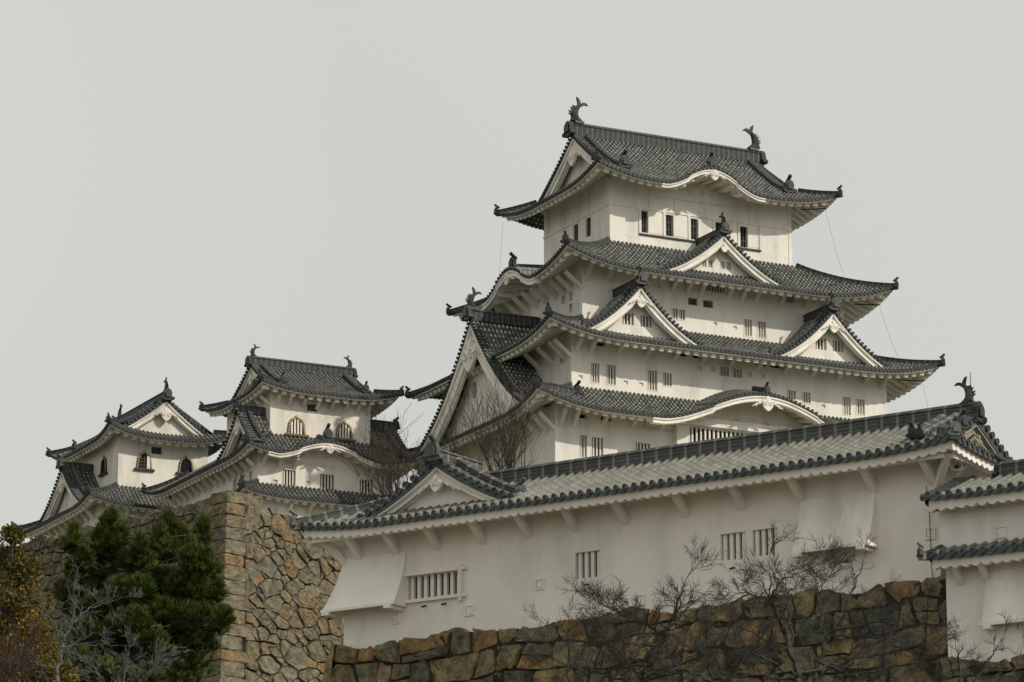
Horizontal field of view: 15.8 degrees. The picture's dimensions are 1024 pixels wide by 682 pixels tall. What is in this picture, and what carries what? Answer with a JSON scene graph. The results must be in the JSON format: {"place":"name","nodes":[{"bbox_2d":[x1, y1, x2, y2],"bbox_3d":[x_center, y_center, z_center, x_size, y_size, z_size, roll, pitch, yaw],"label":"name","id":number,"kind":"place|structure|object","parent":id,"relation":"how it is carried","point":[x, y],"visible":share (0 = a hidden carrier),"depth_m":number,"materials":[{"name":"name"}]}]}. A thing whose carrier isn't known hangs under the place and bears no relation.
{"place":"outdoors","nodes":[
{"label":"outdoors","id":0,"kind":"place"},
{"bbox_2d":[140,344,417,516],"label":"castle keep","id":1,"kind":"structure","parent":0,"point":[290,423],"depth_m":261.37,"materials":[{"name":"tile"}]},
{"bbox_2d":[233,478,236,490],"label":"window","id":2,"kind":"structure","parent":1,"relation":"in","point":[234,480],"depth_m":261.99,"materials":[{"name":"paint"}]},
{"bbox_2d":[249,470,252,479],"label":"window","id":3,"kind":"structure","parent":1,"relation":"in","point":[250,472],"depth_m":259.51,"materials":[{"name":"paint"}]},
{"bbox_2d":[282,468,296,486],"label":"window","id":4,"kind":"structure","parent":1,"relation":"in","point":[288,475],"depth_m":259.38,"materials":[{"name":"paint"}]},
{"bbox_2d":[284,415,308,437],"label":"bell window","id":5,"kind":"structure","parent":1,"relation":"in","point":[296,426],"depth_m":261.16,"materials":[{"name":"wood"}]},
{"bbox_2d":[307,404,317,411],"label":"window","id":6,"kind":"structure","parent":1,"relation":"in","point":[310,407],"depth_m":262.31,"materials":[{"name":"paint"}]},
{"bbox_2d":[319,473,334,490],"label":"window","id":7,"kind":"structure","parent":1,"relation":"in","point":[326,481],"depth_m":260.65,"materials":[{"name":"paint"}]},
{"bbox_2d":[334,420,355,441],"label":"bell window","id":8,"kind":"structure","parent":1,"relation":"in","point":[344,427],"depth_m":262.83,"materials":[{"name":"wood"}]},
{"bbox_2d":[359,478,373,494],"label":"window","id":9,"kind":"structure","parent":1,"relation":"in","point":[361,482],"depth_m":261.93,"materials":[{"name":"paint"}]},
{"bbox_2d":[0,0,1023,545],"label":"sky","id":10,"kind":"structure","parent":0,"point":[187,186],"materials":[{"name":"grey"}]},
{"bbox_3d":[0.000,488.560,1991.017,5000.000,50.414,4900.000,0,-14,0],"label":"ground","id":11,"kind":"structure","parent":0,"visible":0},
{"bbox_2d":[0,611,58,681],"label":"bare shrub","id":12,"kind":"object","parent":11,"relation":"on","point":[20,665],"visible":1,"depth_m":112.96,"materials":[{"name":"brown plant"}]},
{"bbox_2d":[0,522,80,681],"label":"evergreen tree","id":13,"kind":"object","parent":11,"relation":"on","point":[18,564],"visible":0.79,"depth_m":136.62,"materials":[{"name":"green plant"}]},
{"bbox_2d":[0,559,143,681],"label":"bare tree","id":14,"kind":"object","parent":11,"relation":"on","point":[70,624],"visible":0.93,"depth_m":119.38,"materials":[{"name":"grey plant"}]},
{"bbox_2d":[11,377,226,539],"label":"castle keep","id":15,"kind":"structure","parent":11,"relation":"on","point":[120,458],"depth_m":277.82,"materials":[{"name":"paint"}]},
{"bbox_2d":[98,455,107,477],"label":"bell window","id":16,"kind":"structure","parent":15,"relation":"in","point":[103,471],"depth_m":278.55,"materials":[{"name":"black paint"}]},
{"bbox_2d":[134,450,154,471],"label":"bell window","id":17,"kind":"structure","parent":15,"relation":"in","point":[144,463],"depth_m":276.86,"materials":[{"name":"black paint"}]},
{"bbox_2d":[151,446,161,454],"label":"window","id":18,"kind":"structure","parent":15,"relation":"in","point":[154,450],"depth_m":277.80,"materials":[{"name":"paint"}]},
{"bbox_2d":[175,454,192,474],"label":"bell window","id":19,"kind":"structure","parent":15,"relation":"in","point":[185,464],"depth_m":278.41,"materials":[{"name":"black paint"}]},
{"bbox_2d":[62,622,181,681],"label":"bare shrub","id":20,"kind":"object","parent":11,"relation":"on","point":[131,666],"visible":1,"depth_m":116.07,"materials":[{"name":"grey plant"}]},
{"bbox_2d":[50,504,236,681],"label":"pine tree","id":21,"kind":"object","parent":11,"relation":"on","point":[180,602],"visible":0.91,"depth_m":151.56,"materials":[{"name":"green plant"}]},
{"bbox_2d":[0,490,344,681],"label":"stone rampart","id":22,"kind":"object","parent":11,"relation":"on","point":[280,577],"visible":0.27,"depth_m":194.08,"materials":[{"name":"beige stone"}]},
{"bbox_2d":[330,402,423,497],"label":"bare shrub","id":23,"kind":"object","parent":11,"relation":"on","point":[390,475],"visible":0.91,"depth_m":173.57,"materials":[{"name":"brown plant"}]},
{"bbox_2d":[403,425,442,476],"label":"bare shrub","id":24,"kind":"object","parent":11,"relation":"on","point":[418,453],"visible":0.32,"depth_m":199.22,"materials":[{"name":"brown plant"}]},
{"bbox_2d":[406,388,498,469],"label":"bare shrub","id":25,"kind":"object","parent":11,"relation":"on","point":[455,446],"visible":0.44,"depth_m":168.74,"materials":[{"name":"brown plant"}]},
{"bbox_2d":[447,357,559,470],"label":"bare shrub","id":26,"kind":"object","parent":11,"relation":"on","point":[512,459],"visible":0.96,"depth_m":153.72,"materials":[{"name":"brown plant"}]},
{"bbox_2d":[523,592,602,681],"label":"bare tree","id":27,"kind":"object","parent":11,"relation":"on","point":[567,636],"visible":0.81,"depth_m":96.08,"materials":[{"name":"brown plant"}]},
{"bbox_2d":[322,573,947,681],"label":"stone wall","id":28,"kind":"structure","parent":11,"relation":"on","point":[457,654],"depth_m":109.19,"materials":[{"name":"brown stone"}]},
{"bbox_2d":[289,372,1012,648],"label":"castle gallery","id":29,"kind":"object","parent":28,"relation":"on","point":[445,540],"visible":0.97,"depth_m":110.80,"materials":[{"name":"paint"}]},
{"bbox_2d":[407,571,457,599],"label":"window","id":30,"kind":"structure","parent":29,"relation":"in","point":[444,583],"depth_m":114.68,"materials":[{"name":"paint"}]},
{"bbox_2d":[404,563,466,603],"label":"window frame","id":31,"kind":"structure","parent":29,"relation":"in","point":[460,568],"depth_m":114.15,"materials":[{"name":"paint"}]},
{"bbox_2d":[575,550,600,578],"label":"window","id":32,"kind":"structure","parent":29,"relation":"in","point":[587,564],"depth_m":111.59,"materials":[{"name":"paint"}]},
{"bbox_2d":[720,531,745,560],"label":"window","id":33,"kind":"structure","parent":29,"relation":"in","point":[730,543],"depth_m":108.84,"materials":[{"name":"paint"}]},
{"bbox_2d":[752,527,777,556],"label":"window","id":34,"kind":"structure","parent":29,"relation":"in","point":[760,546],"depth_m":108.26,"materials":[{"name":"paint"}]},
{"bbox_2d":[925,485,932,656],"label":"cable","id":35,"kind":"object","parent":29,"relation":"attached to","point":[932,573],"visible":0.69,"depth_m":104.68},
{"bbox_2d":[949,460,962,470],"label":"loudspeaker","id":36,"kind":"object","parent":29,"relation":"attached to","point":[954,465],"visible":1,"depth_m":105.11,"materials":[{"name":"beige metal"}]},
{"bbox_2d":[523,534,764,681],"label":"bare tree","id":37,"kind":"object","parent":11,"relation":"on","point":[644,676],"visible":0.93,"depth_m":93.97,"materials":[{"name":"brown plant"}]},
{"bbox_2d":[405,97,945,471],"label":"castle keep","id":38,"kind":"structure","parent":11,"relation":"on","point":[667,293],"depth_m":259.63,"materials":[{"name":"paint"}]},
{"bbox_2d":[559,350,564,365],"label":"window","id":39,"kind":"structure","parent":38,"relation":"in","point":[561,361],"depth_m":253.00,"materials":[{"name":"paint"}]},
{"bbox_2d":[561,293,566,305],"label":"window","id":40,"kind":"structure","parent":38,"relation":"in","point":[563,299],"depth_m":258.25,"materials":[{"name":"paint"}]},
{"bbox_2d":[568,301,573,314],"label":"window","id":41,"kind":"structure","parent":38,"relation":"in","point":[571,305],"depth_m":257.24,"materials":[{"name":"paint"}]},
{"bbox_2d":[569,289,573,301],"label":"window","id":42,"kind":"structure","parent":38,"relation":"in","point":[571,295],"depth_m":257.30,"materials":[{"name":"paint"}]},
{"bbox_2d":[573,223,577,240],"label":"window","id":43,"kind":"structure","parent":38,"relation":"in","point":[575,228],"depth_m":265.02,"materials":[{"name":"paint"}]},
{"bbox_2d":[579,414,586,418],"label":"window","id":44,"kind":"structure","parent":38,"relation":"in","point":[581,415],"depth_m":250.36,"materials":[{"name":"paint"}]},
{"bbox_2d":[579,434,587,457],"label":"window","id":45,"kind":"structure","parent":38,"relation":"in","point":[583,438],"depth_m":249.75,"materials":[{"name":"paint"}]},
{"bbox_2d":[586,217,590,237],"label":"window","id":46,"kind":"structure","parent":38,"relation":"in","point":[588,221],"depth_m":263.28,"materials":[{"name":"paint"}]},
{"bbox_2d":[590,362,599,383],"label":"window","id":47,"kind":"structure","parent":38,"relation":"in","point":[594,367],"depth_m":252.26,"materials":[{"name":"paint"}]},
{"bbox_2d":[591,436,603,455],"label":"window","id":48,"kind":"structure","parent":38,"relation":"in","point":[597,443],"depth_m":250.30,"materials":[{"name":"paint"}]},
{"bbox_2d":[596,342,604,345],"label":"window","id":49,"kind":"structure","parent":38,"relation":"in","point":[598,343],"depth_m":253.19,"materials":[{"name":"paint"}]},
{"bbox_2d":[606,364,616,385],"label":"window","id":50,"kind":"structure","parent":38,"relation":"in","point":[611,370],"depth_m":252.88,"materials":[{"name":"paint"}]},
{"bbox_2d":[635,441,650,449],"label":"window","id":51,"kind":"structure","parent":38,"relation":"in","point":[638,445],"depth_m":251.89,"materials":[{"name":"paint"}]},
{"bbox_2d":[641,210,647,232],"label":"window","id":52,"kind":"structure","parent":38,"relation":"in","point":[644,214],"depth_m":261.67,"materials":[{"name":"paint"}]},
{"bbox_2d":[647,369,657,391],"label":"window","id":53,"kind":"structure","parent":38,"relation":"in","point":[652,375],"depth_m":254.24,"materials":[{"name":"paint"}]},
{"bbox_2d":[662,371,672,386],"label":"window","id":54,"kind":"structure","parent":38,"relation":"in","point":[667,377],"depth_m":254.80,"materials":[{"name":"paint"}]},
{"bbox_2d":[666,214,672,236],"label":"window","id":55,"kind":"structure","parent":38,"relation":"in","point":[669,218],"depth_m":262.51,"materials":[{"name":"paint"}]},
{"bbox_2d":[671,307,678,319],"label":"window","id":56,"kind":"structure","parent":38,"relation":"in","point":[674,311],"depth_m":258.88,"materials":[{"name":"paint"}]},
{"bbox_2d":[678,308,685,320],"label":"window","id":57,"kind":"structure","parent":38,"relation":"in","point":[682,312],"depth_m":259.13,"materials":[{"name":"paint"}]},
{"bbox_2d":[688,297,697,305],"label":"window","id":58,"kind":"structure","parent":38,"relation":"in","point":[691,301],"depth_m":259.89,"materials":[{"name":"paint"}]},
{"bbox_2d":[691,218,697,239],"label":"window","id":59,"kind":"structure","parent":38,"relation":"in","point":[694,222],"depth_m":263.40,"materials":[{"name":"paint"}]},
{"bbox_2d":[697,365,701,370],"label":"window","id":60,"kind":"structure","parent":38,"relation":"in","point":[699,367],"depth_m":256.17,"materials":[{"name":"paint"}]},
{"bbox_2d":[703,300,712,307],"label":"window","id":61,"kind":"structure","parent":38,"relation":"in","point":[706,303],"depth_m":260.46,"materials":[{"name":"paint"}]},
{"bbox_2d":[705,284,724,292],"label":"window","id":62,"kind":"structure","parent":38,"relation":"in","point":[708,288],"depth_m":261.00,"materials":[{"name":"paint"}]},
{"bbox_2d":[689,425,748,441],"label":"window","id":63,"kind":"structure","parent":38,"relation":"in","point":[696,433],"depth_m":253.87,"materials":[{"name":"paint"}]},
{"bbox_2d":[719,366,729,377],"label":"window","id":64,"kind":"structure","parent":38,"relation":"in","point":[724,371],"depth_m":257.05,"materials":[{"name":"paint"}]},
{"bbox_2d":[732,367,742,378],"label":"window","id":65,"kind":"structure","parent":38,"relation":"in","point":[736,372],"depth_m":257.49,"materials":[{"name":"paint"}]},
{"bbox_2d":[740,226,747,247],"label":"window","id":66,"kind":"structure","parent":38,"relation":"in","point":[743,230],"depth_m":265.15,"materials":[{"name":"paint"}]},
{"bbox_2d":[743,318,752,336],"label":"window","id":67,"kind":"structure","parent":38,"relation":"in","point":[747,323],"depth_m":261.42,"materials":[{"name":"paint"}]},
{"bbox_2d":[757,320,766,338],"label":"window","id":68,"kind":"structure","parent":38,"relation":"in","point":[761,325],"depth_m":261.93,"materials":[{"name":"paint"}]},
{"bbox_2d":[761,373,765,378],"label":"window","id":69,"kind":"structure","parent":38,"relation":"in","point":[763,375],"depth_m":258.40,"materials":[{"name":"paint"}]},
{"bbox_2d":[786,295,793,302],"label":"window","id":70,"kind":"structure","parent":38,"relation":"in","point":[789,299],"depth_m":263.60,"materials":[{"name":"paint"}]},
{"bbox_2d":[786,389,796,400],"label":"window","id":71,"kind":"structure","parent":38,"relation":"in","point":[792,394],"depth_m":259.13,"materials":[{"name":"paint"}]},
{"bbox_2d":[801,391,811,404],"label":"window","id":72,"kind":"structure","parent":38,"relation":"in","point":[805,396],"depth_m":259.64,"materials":[{"name":"paint"}]},
{"bbox_2d":[842,396,851,415],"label":"window","id":73,"kind":"structure","parent":38,"relation":"in","point":[846,400],"depth_m":261.04,"materials":[{"name":"paint"}]},
{"bbox_2d":[855,398,865,415],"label":"window","id":74,"kind":"structure","parent":38,"relation":"in","point":[860,403],"depth_m":261.55,"materials":[{"name":"paint"}]},
{"bbox_2d":[620,592,800,681],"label":"bare tree","id":75,"kind":"object","parent":11,"relation":"on","point":[707,658],"visible":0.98,"depth_m":91.73,"materials":[{"name":"brown plant"}]},
{"bbox_2d":[669,520,928,681],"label":"bare tree","id":76,"kind":"object","parent":11,"relation":"on","point":[796,672],"visible":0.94,"depth_m":93.05,"materials":[{"name":"brown plant"}]},
{"bbox_2d":[791,529,991,681],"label":"bare tree","id":77,"kind":"object","parent":11,"relation":"on","point":[888,623],"visible":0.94,"depth_m":94.94,"materials":[{"name":"brown plant"}]},
{"bbox_2d":[937,654,1023,681],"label":"stone wall","id":78,"kind":"structure","parent":11,"relation":"on","point":[948,669],"depth_m":101.92,"materials":[{"name":"brown stone"}]},
{"bbox_2d":[916,454,1023,661],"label":"castle gatehouse","id":79,"kind":"object","parent":78,"relation":"on","point":[977,553],"visible":1,"depth_m":102.62,"materials":[{"name":"paint"}]},
{"bbox_2d":[941,610,1023,681],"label":"bare tree","id":80,"kind":"object","parent":11,"relation":"on","point":[982,670],"visible":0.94,"depth_m":96.94,"materials":[{"name":"brown plant"}]}
]}

